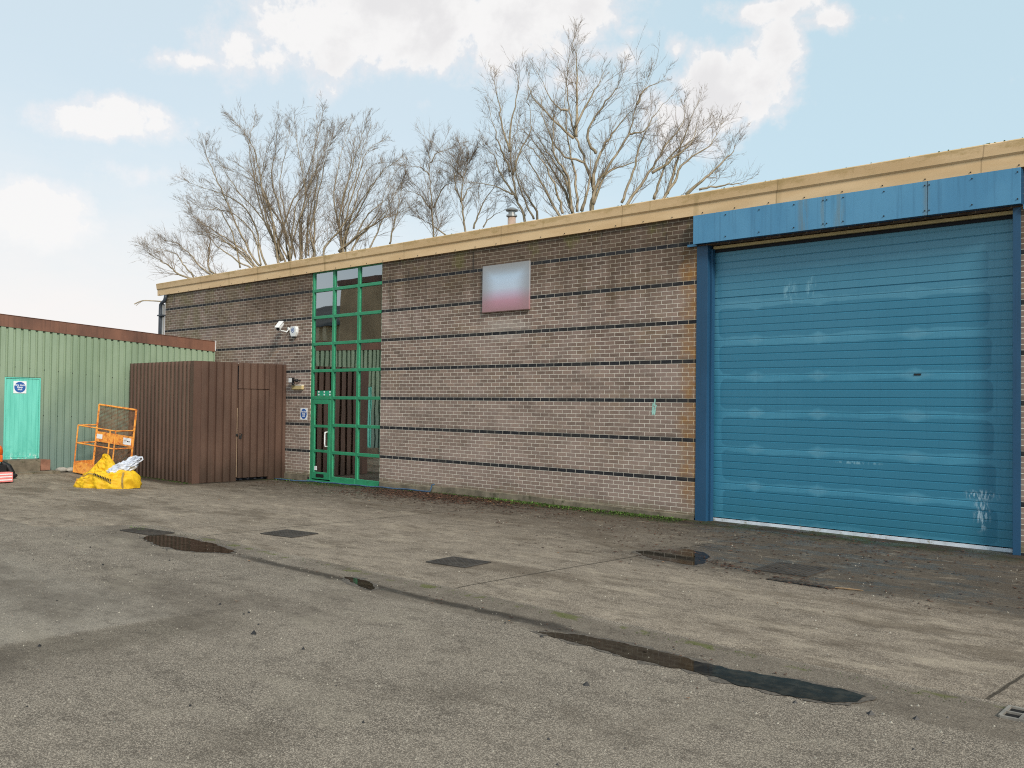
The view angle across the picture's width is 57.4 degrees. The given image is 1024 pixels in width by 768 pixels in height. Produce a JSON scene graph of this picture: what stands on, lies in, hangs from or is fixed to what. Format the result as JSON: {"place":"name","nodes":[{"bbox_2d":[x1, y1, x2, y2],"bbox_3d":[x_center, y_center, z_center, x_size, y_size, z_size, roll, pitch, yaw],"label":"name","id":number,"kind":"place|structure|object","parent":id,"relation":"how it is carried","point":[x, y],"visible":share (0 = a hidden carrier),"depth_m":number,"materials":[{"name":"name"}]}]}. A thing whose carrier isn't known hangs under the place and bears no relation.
{"place":"outdoors","nodes":[
{"label":"outdoors","id":0,"kind":"place"},
{"bbox_2d":[0,472,12,481],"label":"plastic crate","id":1,"kind":"object","parent":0,"point":[6,476],"visible":1,"depth_m":21.13,"materials":[{"name":"red plastic"}]},
{"bbox_2d":[0,517,1023,767],"bbox_3d":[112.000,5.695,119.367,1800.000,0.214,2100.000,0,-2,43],"label":"ground","id":2,"kind":"structure","parent":0,"point":[498,713],"depth_m":6.45,"materials":[{"name":"grey asphalt"}]},
{"bbox_2d":[0,314,215,469],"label":"green shed","id":3,"kind":"structure","parent":2,"relation":"on","point":[73,375],"depth_m":23.90,"materials":[{"name":"metal"}]},
{"bbox_2d":[13,381,26,392],"bbox_3d":[-12.156,0.080,23.103,0.010,0.300,0.300,0,-2,43],"label":"sign","id":4,"kind":"object","parent":3,"relation":"attached to","point":[19,386],"visible":1,"depth_m":23.09,"materials":[{"name":"blue plastic"}]},
{"bbox_2d":[5,378,38,457],"bbox_3d":[-12.137,0.841,23.150,0.032,1.940,0.760,0,-2,43],"label":"shed door","id":5,"kind":"structure","parent":3,"relation":"in","point":[21,417],"depth_m":23.15,"materials":[{"name":"teal metal"}]},
{"bbox_2d":[120,527,174,535],"bbox_3d":[-5.374,2.179,13.767,0.840,0.032,0.360,0,-1,35],"label":"manhole cover","id":6,"kind":"object","parent":2,"relation":"on","point":[144,531],"visible":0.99,"depth_m":13.73,"materials":[{"name":"metal"}]},
{"bbox_2d":[139,535,235,553],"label":"puddle","id":7,"kind":"object","parent":2,"relation":"on","point":[168,541],"visible":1,"depth_m":12.60,"materials":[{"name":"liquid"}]},
{"bbox_2d":[131,97,353,279],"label":"bare tree","id":8,"kind":"object","parent":2,"relation":"on","point":[266,204],"visible":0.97,"depth_m":49.85,"materials":[{"name":"grey plant"}]},
{"bbox_2d":[342,577,378,590],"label":"wet ground","id":9,"kind":"structure","parent":2,"relation":"on","point":[346,580],"depth_m":10.04,"materials":[{"name":"grey asphalt"}]},
{"bbox_2d":[345,577,374,589],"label":"puddle","id":10,"kind":"object","parent":9,"relation":"on","point":[365,584],"visible":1,"depth_m":10.08,"materials":[{"name":"liquid"}]},
{"bbox_2d":[310,106,426,255],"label":"bare tree","id":11,"kind":"object","parent":2,"relation":"on","point":[341,232],"visible":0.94,"depth_m":47.86,"materials":[{"name":"grey plant"}]},
{"bbox_2d":[375,117,473,243],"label":"bare tree","id":12,"kind":"object","parent":2,"relation":"on","point":[430,203],"visible":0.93,"depth_m":43.76,"materials":[{"name":"brown plant"}]},
{"bbox_2d":[423,130,524,231],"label":"bare tree","id":13,"kind":"object","parent":2,"relation":"on","point":[468,154],"visible":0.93,"depth_m":42.87,"materials":[{"name":"brown plant"}]},
{"bbox_2d":[3,539,948,764],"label":"dark crumbs","id":14,"kind":"object","parent":2,"relation":"on","point":[587,684],"visible":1,"depth_m":6.39,"materials":[{"name":"black stone"}]},
{"bbox_2d":[451,51,559,221],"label":"bare tree","id":15,"kind":"object","parent":2,"relation":"on","point":[509,146],"visible":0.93,"depth_m":41.92,"materials":[{"name":"brown plant"}]},
{"bbox_2d":[2,487,1019,767],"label":"grit","id":16,"kind":"object","parent":2,"relation":"on","point":[434,653],"visible":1,"depth_m":7.12,"materials":[{"name":"grey gravel"}]},
{"bbox_2d":[0,471,1023,706],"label":"concrete apron","id":17,"kind":"object","parent":2,"relation":"on","point":[934,641],"visible":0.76,"depth_m":11.39,"materials":[{"name":"grey concrete"}]},
{"bbox_2d":[0,445,17,477],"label":"site machine","id":18,"kind":"object","parent":17,"relation":"on","point":[5,466],"visible":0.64,"depth_m":21.65,"materials":[{"name":"orange paint"}]},
{"bbox_2d":[3,459,60,473],"bbox_3d":[-11.835,2.095,22.905,0.701,0.505,1.278,0,-2,43],"label":"concrete step","id":19,"kind":"object","parent":17,"relation":"on","point":[30,466],"visible":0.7,"depth_m":22.90,"materials":[{"name":"concrete"}]},
{"bbox_2d":[55,467,67,471],"bbox_3d":[-11.366,2.166,23.604,0.200,0.142,0.314,0,-2,43],"label":"stone","id":20,"kind":"object","parent":17,"relation":"on","point":[62,469],"visible":0.75,"depth_m":23.55,"materials":[{"name":"grey stone"}]},
{"bbox_2d":[73,404,136,473],"bbox_3d":[-10.183,1.417,23.409,1.250,1.730,0.668,7,1,21],"label":"access cage","id":21,"kind":"object","parent":17,"relation":"on","point":[107,437],"visible":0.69,"depth_m":23.63,"materials":[{"name":"orange paint"}]},
{"bbox_2d":[73,454,141,488],"bbox_3d":[-9.008,1.931,20.839,1.466,0.751,0.941,1,-1,0],"label":"builders bag","id":22,"kind":"object","parent":17,"relation":"on","point":[97,476],"visible":0.96,"depth_m":20.59,"materials":[{"name":"yellow plastic"}]},
{"bbox_2d":[106,455,143,472],"bbox_3d":[-8.627,1.852,20.825,0.818,0.520,0.407,1,-1,0],"label":"plastic bag","id":23,"kind":"object","parent":22,"relation":"in","point":[130,463],"visible":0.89,"depth_m":20.74,"materials":[{"name":"white plastic"}]},
{"bbox_2d":[128,361,285,483],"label":"metal shed","id":24,"kind":"structure","parent":17,"relation":"on","point":[204,421],"depth_m":23.46,"materials":[{"name":"brown metal"}]},
{"bbox_2d":[236,389,268,477],"bbox_3d":[-6.611,1.246,23.679,0.105,2.220,0.960,0,-2,43],"label":"shed door","id":25,"kind":"structure","parent":24,"relation":"in","point":[252,404],"depth_m":23.68,"materials":[{"name":"metal"}]},
{"bbox_2d":[260,529,317,537],"bbox_3d":[-3.256,2.199,13.672,0.660,0.043,0.520,0,-1,33],"label":"manhole cover","id":26,"kind":"object","parent":17,"relation":"on","point":[287,533],"visible":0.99,"depth_m":13.62,"materials":[{"name":"metal"}]},
{"bbox_2d":[274,478,434,491],"bbox_3d":[-3.858,2.303,22.182,5.812,0.260,0.219,0,-2,40],"label":"kerb","id":27,"kind":"object","parent":17,"relation":"on","point":[358,485],"visible":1,"depth_m":21.96,"materials":[{"name":"grey concrete"}]},
{"bbox_2d":[131,479,673,527],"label":"weeds","id":28,"kind":"object","parent":17,"relation":"on","point":[641,514],"visible":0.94,"depth_m":17.17,"materials":[{"name":"green plant"}]},
{"bbox_2d":[426,556,490,567],"bbox_3d":[-0.650,2.183,11.392,0.620,0.043,0.500,0,-1,37],"label":"manhole cover","id":29,"kind":"object","parent":17,"relation":"on","point":[454,561],"visible":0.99,"depth_m":11.35,"materials":[{"name":"metal"}]},
{"bbox_2d":[27,477,1023,748],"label":"leaf litter","id":30,"kind":"object","parent":17,"relation":"on","point":[431,497],"visible":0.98,"depth_m":17.23,"materials":[{"name":"brown plant"}]},
{"bbox_2d":[140,476,973,702],"bbox_3d":[-2.720,2.279,16.409,22.381,0.103,7.206,0,-2,43],"label":"moss growth","id":31,"kind":"object","parent":17,"relation":"on","point":[586,509],"visible":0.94,"depth_m":17.52,"materials":[{"name":"green plant"}]},
{"bbox_2d":[632,549,713,566],"bbox_3d":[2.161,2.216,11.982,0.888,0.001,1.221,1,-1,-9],"label":"puddle","id":32,"kind":"object","parent":17,"relation":"on","point":[686,556],"visible":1,"depth_m":12.07,"materials":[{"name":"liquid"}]},
{"bbox_2d":[753,562,829,576],"bbox_3d":[3.346,2.225,11.180,0.660,0.046,0.720,0,-2,39],"label":"manhole cover","id":33,"kind":"object","parent":17,"relation":"on","point":[800,570],"visible":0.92,"depth_m":11.13,"materials":[{"name":"metal"}]},
{"bbox_2d":[766,578,838,588],"bbox_3d":[3.199,2.192,10.306,0.797,0.018,0.163,-1,-2,45],"label":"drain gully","id":34,"kind":"object","parent":17,"relation":"on","point":[800,582],"visible":1,"depth_m":10.28,"materials":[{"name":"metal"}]},
{"bbox_2d":[835,587,862,590],"bbox_3d":[3.594,2.185,9.980,0.292,0.019,0.025,0,-1,28],"label":"stick","id":35,"kind":"object","parent":17,"relation":"on","point":[848,588],"visible":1,"depth_m":9.97,"materials":[{"name":"brown wood"}]},
{"bbox_2d":[998,705,1023,722],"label":"drain grating","id":36,"kind":"object","parent":17,"relation":"on","point":[1011,712],"visible":1,"depth_m":5.98,"materials":[{"name":"metal"}]},
{"bbox_2d":[156,137,1023,555],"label":"brick building","id":37,"kind":"structure","parent":2,"relation":"on","point":[838,349],"depth_m":15.90,"materials":[{"name":"brick"}]},
{"bbox_2d":[134,300,160,305],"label":"wall lamp","id":38,"kind":"object","parent":37,"relation":"attached to","point":[146,300],"visible":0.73,"depth_m":43.98,"materials":[{"name":"grey metal"}]},
{"bbox_2d":[275,321,289,332],"bbox_3d":[-5.910,-1.487,24.206,0.342,0.308,0.450,1,-1,4],"label":"security camera","id":39,"kind":"object","parent":37,"relation":"attached to","point":[279,325],"visible":1,"depth_m":24.20,"materials":[{"name":"white plastic"}]},
{"bbox_2d":[290,326,298,337],"bbox_3d":[-5.630,-1.339,24.151,0.290,0.295,0.089,0,-2,43],"label":"alarm box","id":40,"kind":"object","parent":37,"relation":"attached to","point":[294,330],"visible":1,"depth_m":24.09,"materials":[{"name":"white plastic"}]},
{"bbox_2d":[289,378,300,384],"bbox_3d":[-5.588,-0.066,24.008,0.338,0.200,0.146,0,-1,34],"label":"flood light","id":41,"kind":"object","parent":37,"relation":"attached to","point":[292,380],"visible":1,"depth_m":23.97,"materials":[{"name":"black plastic"}]},
{"bbox_2d":[291,385,303,389],"bbox_3d":[-5.504,0.083,23.996,0.460,0.115,0.078,0,-2,43],"label":"junction box","id":42,"kind":"object","parent":37,"relation":"attached to","point":[294,387],"visible":1,"depth_m":23.94,"materials":[{"name":"beige plastic"}]},
{"bbox_2d":[300,408,306,419],"bbox_3d":[-5.307,0.759,23.834,0.300,0.300,0.010,0,-2,43],"label":"sign","id":43,"kind":"object","parent":37,"relation":"attached to","point":[303,413],"visible":1,"depth_m":23.83,"materials":[{"name":"plastic"}]},
{"bbox_2d":[311,399,330,479],"bbox_3d":[-4.783,1.380,23.328,0.770,1.989,0.155,0,-2,43],"label":"entrance door","id":44,"kind":"structure","parent":37,"relation":"in","point":[321,408],"depth_m":23.37,"materials":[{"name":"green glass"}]},
{"bbox_2d":[307,263,381,485],"bbox_3d":[-4.062,-0.171,22.743,2.820,5.315,0.156,0,-2,43],"label":"window frame","id":45,"kind":"structure","parent":37,"relation":"in","point":[347,302],"depth_m":22.64,"materials":[{"name":"green metal"}]},
{"bbox_2d":[317,391,330,395],"bbox_3d":[-4.692,0.231,23.325,0.560,0.130,0.010,0,-2,43],"label":"notice","id":46,"kind":"object","parent":45,"relation":"attached to","point":[323,393],"visible":1,"depth_m":23.32,"materials":[{"name":"green plastic"}]},
{"bbox_2d":[482,261,530,313],"bbox_3d":[-0.126,-1.960,19.035,1.315,0.980,0.050,0,-2,43],"label":"board","id":47,"kind":"object","parent":37,"relation":"attached to","point":[506,287],"visible":1,"depth_m":18.99,"materials":[{"name":"white plastic"}]},
{"bbox_2d":[503,17,762,216],"bbox_3d":[4.818,-6.139,37.969,10.665,18.464,3.876,1,-1,1],"label":"bare tree","id":48,"kind":"object","parent":2,"relation":"on","point":[592,181],"visible":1,"depth_m":38.08,"materials":[{"name":"grey plant"}]},
{"bbox_2d":[531,631,876,705],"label":"puddle","id":49,"kind":"object","parent":2,"relation":"on","point":[793,687],"visible":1,"depth_m":6.82,"materials":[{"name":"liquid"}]},
{"bbox_2d":[0,0,1023,334],"label":"sky","id":50,"kind":"structure","parent":0,"point":[102,101],"materials":[{"name":"blue"}]}
]}

